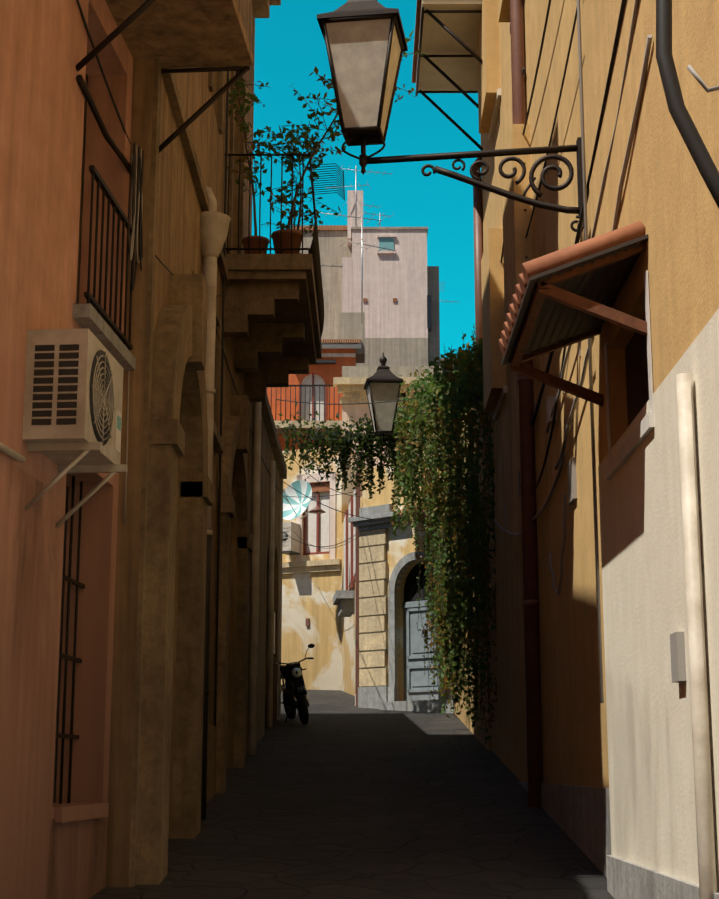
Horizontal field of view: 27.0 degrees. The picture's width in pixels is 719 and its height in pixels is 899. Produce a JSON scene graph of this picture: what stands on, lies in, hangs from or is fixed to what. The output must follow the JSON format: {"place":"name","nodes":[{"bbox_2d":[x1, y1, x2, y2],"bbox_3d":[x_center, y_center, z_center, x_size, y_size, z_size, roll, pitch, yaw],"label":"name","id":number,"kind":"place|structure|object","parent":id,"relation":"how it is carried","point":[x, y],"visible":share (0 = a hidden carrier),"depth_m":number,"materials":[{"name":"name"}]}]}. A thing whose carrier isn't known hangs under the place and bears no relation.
{"place":"outdoors","nodes":[
{"label":"outdoors","id":0,"kind":"place"},
{"bbox_2d":[281,447,357,689],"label":"yellow building","id":1,"kind":"structure","parent":0,"point":[310,595],"depth_m":33.41,"materials":[{"name":"yellow paint"}]},
{"bbox_2d":[90,690,613,898],"bbox_3d":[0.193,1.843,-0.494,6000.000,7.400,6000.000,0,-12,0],"label":"street ground","id":2,"kind":"structure","parent":0,"point":[339,795],"depth_m":11.49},
{"bbox_2d":[0,0,132,898],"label":"pink building","id":3,"kind":"structure","parent":2,"relation":"on","point":[49,48],"depth_m":7.86,"materials":[{"name":"paint"}]},
{"bbox_2d":[3,467,79,830],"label":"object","id":4,"kind":"object","parent":3,"relation":"attached to","point":[35,604],"visible":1,"depth_m":7.51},
{"bbox_2d":[0,74,135,822],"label":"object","id":5,"kind":"object","parent":3,"relation":"attached to","point":[91,314],"visible":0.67,"depth_m":8.82,"materials":[{"name":"paint"}]},
{"bbox_2d":[22,328,126,527],"bbox_3d":[-1.450,-0.083,7.750,0.378,0.899,0.763,-1,-12,4],"label":"ac unit","id":6,"kind":"object","parent":3,"relation":"attached to","point":[72,414],"visible":1,"depth_m":7.45,"materials":[{"name":"plastic"}]},
{"bbox_2d":[105,0,254,886],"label":"tan building","id":7,"kind":"structure","parent":2,"relation":"on","point":[178,240],"depth_m":10.37,"materials":[{"name":"paint"}]},
{"bbox_2d":[75,0,252,173],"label":"canopy","id":8,"kind":"object","parent":7,"relation":"attached to","point":[181,36],"visible":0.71,"depth_m":9.62,"materials":[{"name":"beige paint"}]},
{"bbox_2d":[129,0,280,886],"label":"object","id":9,"kind":"object","parent":2,"relation":"on","point":[175,367],"visible":0.65,"depth_m":10.84,"materials":[{"name":"stone"}]},
{"bbox_2d":[201,186,230,819],"bbox_3d":[-1.278,0.479,12.385,0.340,5.666,0.331,0,-12,0],"label":"drainpipe","id":10,"kind":"object","parent":9,"relation":"attached to","point":[214,227],"visible":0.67,"depth_m":12.59,"materials":[{"name":"beige metal"}]},
{"bbox_2d":[224,254,321,401],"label":"balcony","id":11,"kind":"structure","parent":9,"relation":"attached to","point":[271,322],"depth_m":15.60,"materials":[{"name":"beige stone"}]},
{"bbox_2d":[242,229,301,253],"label":"flower pots","id":12,"kind":"object","parent":11,"relation":"on","point":[286,239],"visible":0.29,"depth_m":14.93,"materials":[{"name":"brown ceramic"}]},
{"bbox_2d":[226,154,344,335],"bbox_3d":[-0.745,-2.103,16.387,1.186,1.076,3.319,0,-12,0],"label":"balcony railing","id":13,"kind":"object","parent":11,"relation":"on","point":[313,250],"visible":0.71,"depth_m":14.91,"materials":[{"name":"black metal"}]},
{"bbox_2d":[227,30,423,235],"bbox_3d":[-0.463,-3.147,15.878,2.320,2.427,2.171,0,-12,0],"label":"potted plant","id":14,"kind":"object","parent":11,"relation":"on","point":[314,148],"visible":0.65,"depth_m":15.29,"materials":[{"name":"green plant"}]},
{"bbox_2d":[246,402,280,754],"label":"building","id":15,"kind":"structure","parent":2,"relation":"on","point":[267,454],"depth_m":20.43,"materials":[{"name":"beige paint"}]},
{"bbox_2d":[261,392,286,719],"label":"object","id":16,"kind":"object","parent":15,"relation":"attached to","point":[268,418],"visible":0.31,"depth_m":23.27,"materials":[{"name":"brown wood"}]},
{"bbox_2d":[248,402,275,754],"bbox_3d":[-1.253,1.856,19.604,0.095,4.800,3.595,0,-12,0],"label":"drainpipe","id":17,"kind":"object","parent":16,"relation":"attached to","point":[253,671],"visible":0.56,"depth_m":18.09,"materials":[{"name":"brown metal"}]},
{"bbox_2d":[273,644,314,724],"bbox_3d":[-1.033,3.607,22.872,0.723,1.213,1.765,0,-12,0],"label":"motorcycle","id":18,"kind":"object","parent":2,"relation":"on","point":[293,689],"visible":0.96,"depth_m":22.37,"materials":[{"name":"black metal"}]},
{"bbox_2d":[267,349,355,450],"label":"orange building","id":19,"kind":"structure","parent":2,"relation":"on","point":[327,373],"depth_m":47.35,"materials":[{"name":"paint"}]},
{"bbox_2d":[266,312,364,434],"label":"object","id":20,"kind":"object","parent":19,"relation":"on","point":[312,387],"visible":0.19,"depth_m":47.44,"materials":[{"name":"red"}]},
{"bbox_2d":[333,474,359,706],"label":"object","id":21,"kind":"object","parent":2,"relation":"on","point":[343,600],"visible":0.75,"depth_m":28.85,"materials":[{"name":"grey"}]},
{"bbox_2d":[292,190,427,365],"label":"tall grey building","id":22,"kind":"structure","parent":2,"relation":"on","point":[396,333],"depth_m":60.74,"materials":[{"name":"paint"}]},
{"bbox_2d":[316,165,454,322],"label":"roof antennas","id":23,"kind":"object","parent":22,"relation":"on","point":[362,218],"visible":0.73,"depth_m":43.76,"materials":[{"name":"silver metal"}]},
{"bbox_2d":[363,235,439,365],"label":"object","id":24,"kind":"object","parent":22,"relation":"attached to","point":[433,324],"visible":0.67,"depth_m":60.90,"materials":[{"name":"teal"}]},
{"bbox_2d":[76,0,686,763],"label":"wall cables","id":25,"kind":"object","parent":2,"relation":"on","point":[136,248],"depth_m":9.66,"materials":[{"name":"black"}]},
{"bbox_2d":[333,366,453,497],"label":"building","id":26,"kind":"structure","parent":2,"relation":"on","point":[350,383],"depth_m":34.86,"materials":[{"name":"beige paint"}]},
{"bbox_2d":[282,522,299,554],"bbox_3d":[-1.575,1.999,33.678,0.300,0.680,0.462,-5,-13,24],"label":"air conditioner","id":27,"kind":"object","parent":26,"relation":"attached to","point":[291,546],"visible":0.85,"depth_m":33.51,"materials":[{"name":"plastic"}]},
{"bbox_2d":[283,480,311,519],"bbox_3d":[-1.424,1.118,32.647,0.678,0.932,0.911,2,-12,-9],"label":"parasol","id":28,"kind":"object","parent":26,"relation":"attached to","point":[296,506],"visible":0.9,"depth_m":32.72,"materials":[{"name":"multicoloured"}]},
{"bbox_2d":[282,472,340,625],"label":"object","id":29,"kind":"object","parent":26,"relation":"attached to","point":[319,529],"visible":0.62,"depth_m":33.78,"materials":[{"name":"beige stone"}]},
{"bbox_2d":[275,402,416,498],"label":"hanging vines","id":30,"kind":"object","parent":26,"relation":"attached to","point":[363,441],"visible":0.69,"depth_m":24.72,"materials":[{"name":"green plant"}]},
{"bbox_2d":[348,501,453,712],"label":"door surround","id":31,"kind":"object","parent":26,"relation":"attached to","point":[377,639],"depth_m":26.43,"materials":[{"name":"grey stone"}]},
{"bbox_2d":[390,326,496,743],"bbox_3d":[1.172,1.408,21.333,1.359,5.630,9.370,0,-12,0],"label":"vine foliage","id":32,"kind":"object","parent":26,"relation":"attached to","point":[457,554],"visible":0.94,"depth_m":19.40,"materials":[{"name":"green plant"}]},
{"bbox_2d":[341,465,452,700],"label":"building wall","id":33,"kind":"structure","parent":2,"relation":"on","point":[400,547],"depth_m":26.74,"materials":[{"name":"yellow paint"}]},
{"bbox_2d":[453,378,491,750],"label":"garden wall","id":34,"kind":"structure","parent":2,"relation":"on","point":[478,733],"depth_m":19.30,"materials":[{"name":"yellow paint"}]},
{"bbox_2d":[364,352,463,460],"bbox_3d":[0.820,-0.633,22.575,1.475,1.714,0.551,1,-12,-5],"label":"street lamp","id":35,"kind":"object","parent":34,"relation":"attached to","point":[382,383],"visible":0.73,"depth_m":22.37,"materials":[{"name":"metal"}]},
{"bbox_2d":[477,0,718,787],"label":"building","id":36,"kind":"structure","parent":2,"relation":"on","point":[668,201],"depth_m":10.71,"materials":[{"name":"yellow paint"}]},
{"bbox_2d":[412,0,482,149],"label":"canopy","id":37,"kind":"object","parent":36,"relation":"attached to","point":[445,37],"visible":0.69,"depth_m":18.31,"materials":[{"name":"beige paint"}]},
{"bbox_2d":[317,0,583,231],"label":"street lamp","id":38,"kind":"object","parent":36,"relation":"attached to","point":[366,44],"visible":0.96,"depth_m":10.53,"materials":[{"name":"metal"}]},
{"bbox_2d":[473,0,542,806],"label":"drainpipe","id":39,"kind":"object","parent":36,"relation":"attached to","point":[531,621],"visible":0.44,"depth_m":13.17,"materials":[{"name":"brown metal"}]},
{"bbox_2d":[498,221,648,405],"bbox_3d":[1.169,-0.732,8.409,0.657,0.620,1.640,0,-12,0],"label":"awning","id":40,"kind":"object","parent":36,"relation":"attached to","point":[565,297],"visible":0.94,"depth_m":8.04,"materials":[{"name":"brown wood"}]},
{"bbox_2d":[488,27,718,898],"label":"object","id":41,"kind":"object","parent":36,"relation":"attached to","point":[631,831],"visible":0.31,"depth_m":7.58,"materials":[{"name":"beige paint"}]},
{"bbox_2d":[676,373,716,898],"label":"drainpipe","id":42,"kind":"object","parent":41,"relation":"attached to","point":[698,692],"visible":1,"depth_m":6.29,"materials":[{"name":"grey metal"}]},
{"bbox_2d":[656,0,718,207],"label":"cables","id":43,"kind":"object","parent":36,"relation":"attached to","point":[693,141],"visible":1,"depth_m":3.64,"materials":[{"name":"black plastic"}]},
{"bbox_2d":[252,0,480,357],"label":"sky","id":44,"kind":"structure","parent":0,"point":[289,43],"materials":[{"name":"blue"}]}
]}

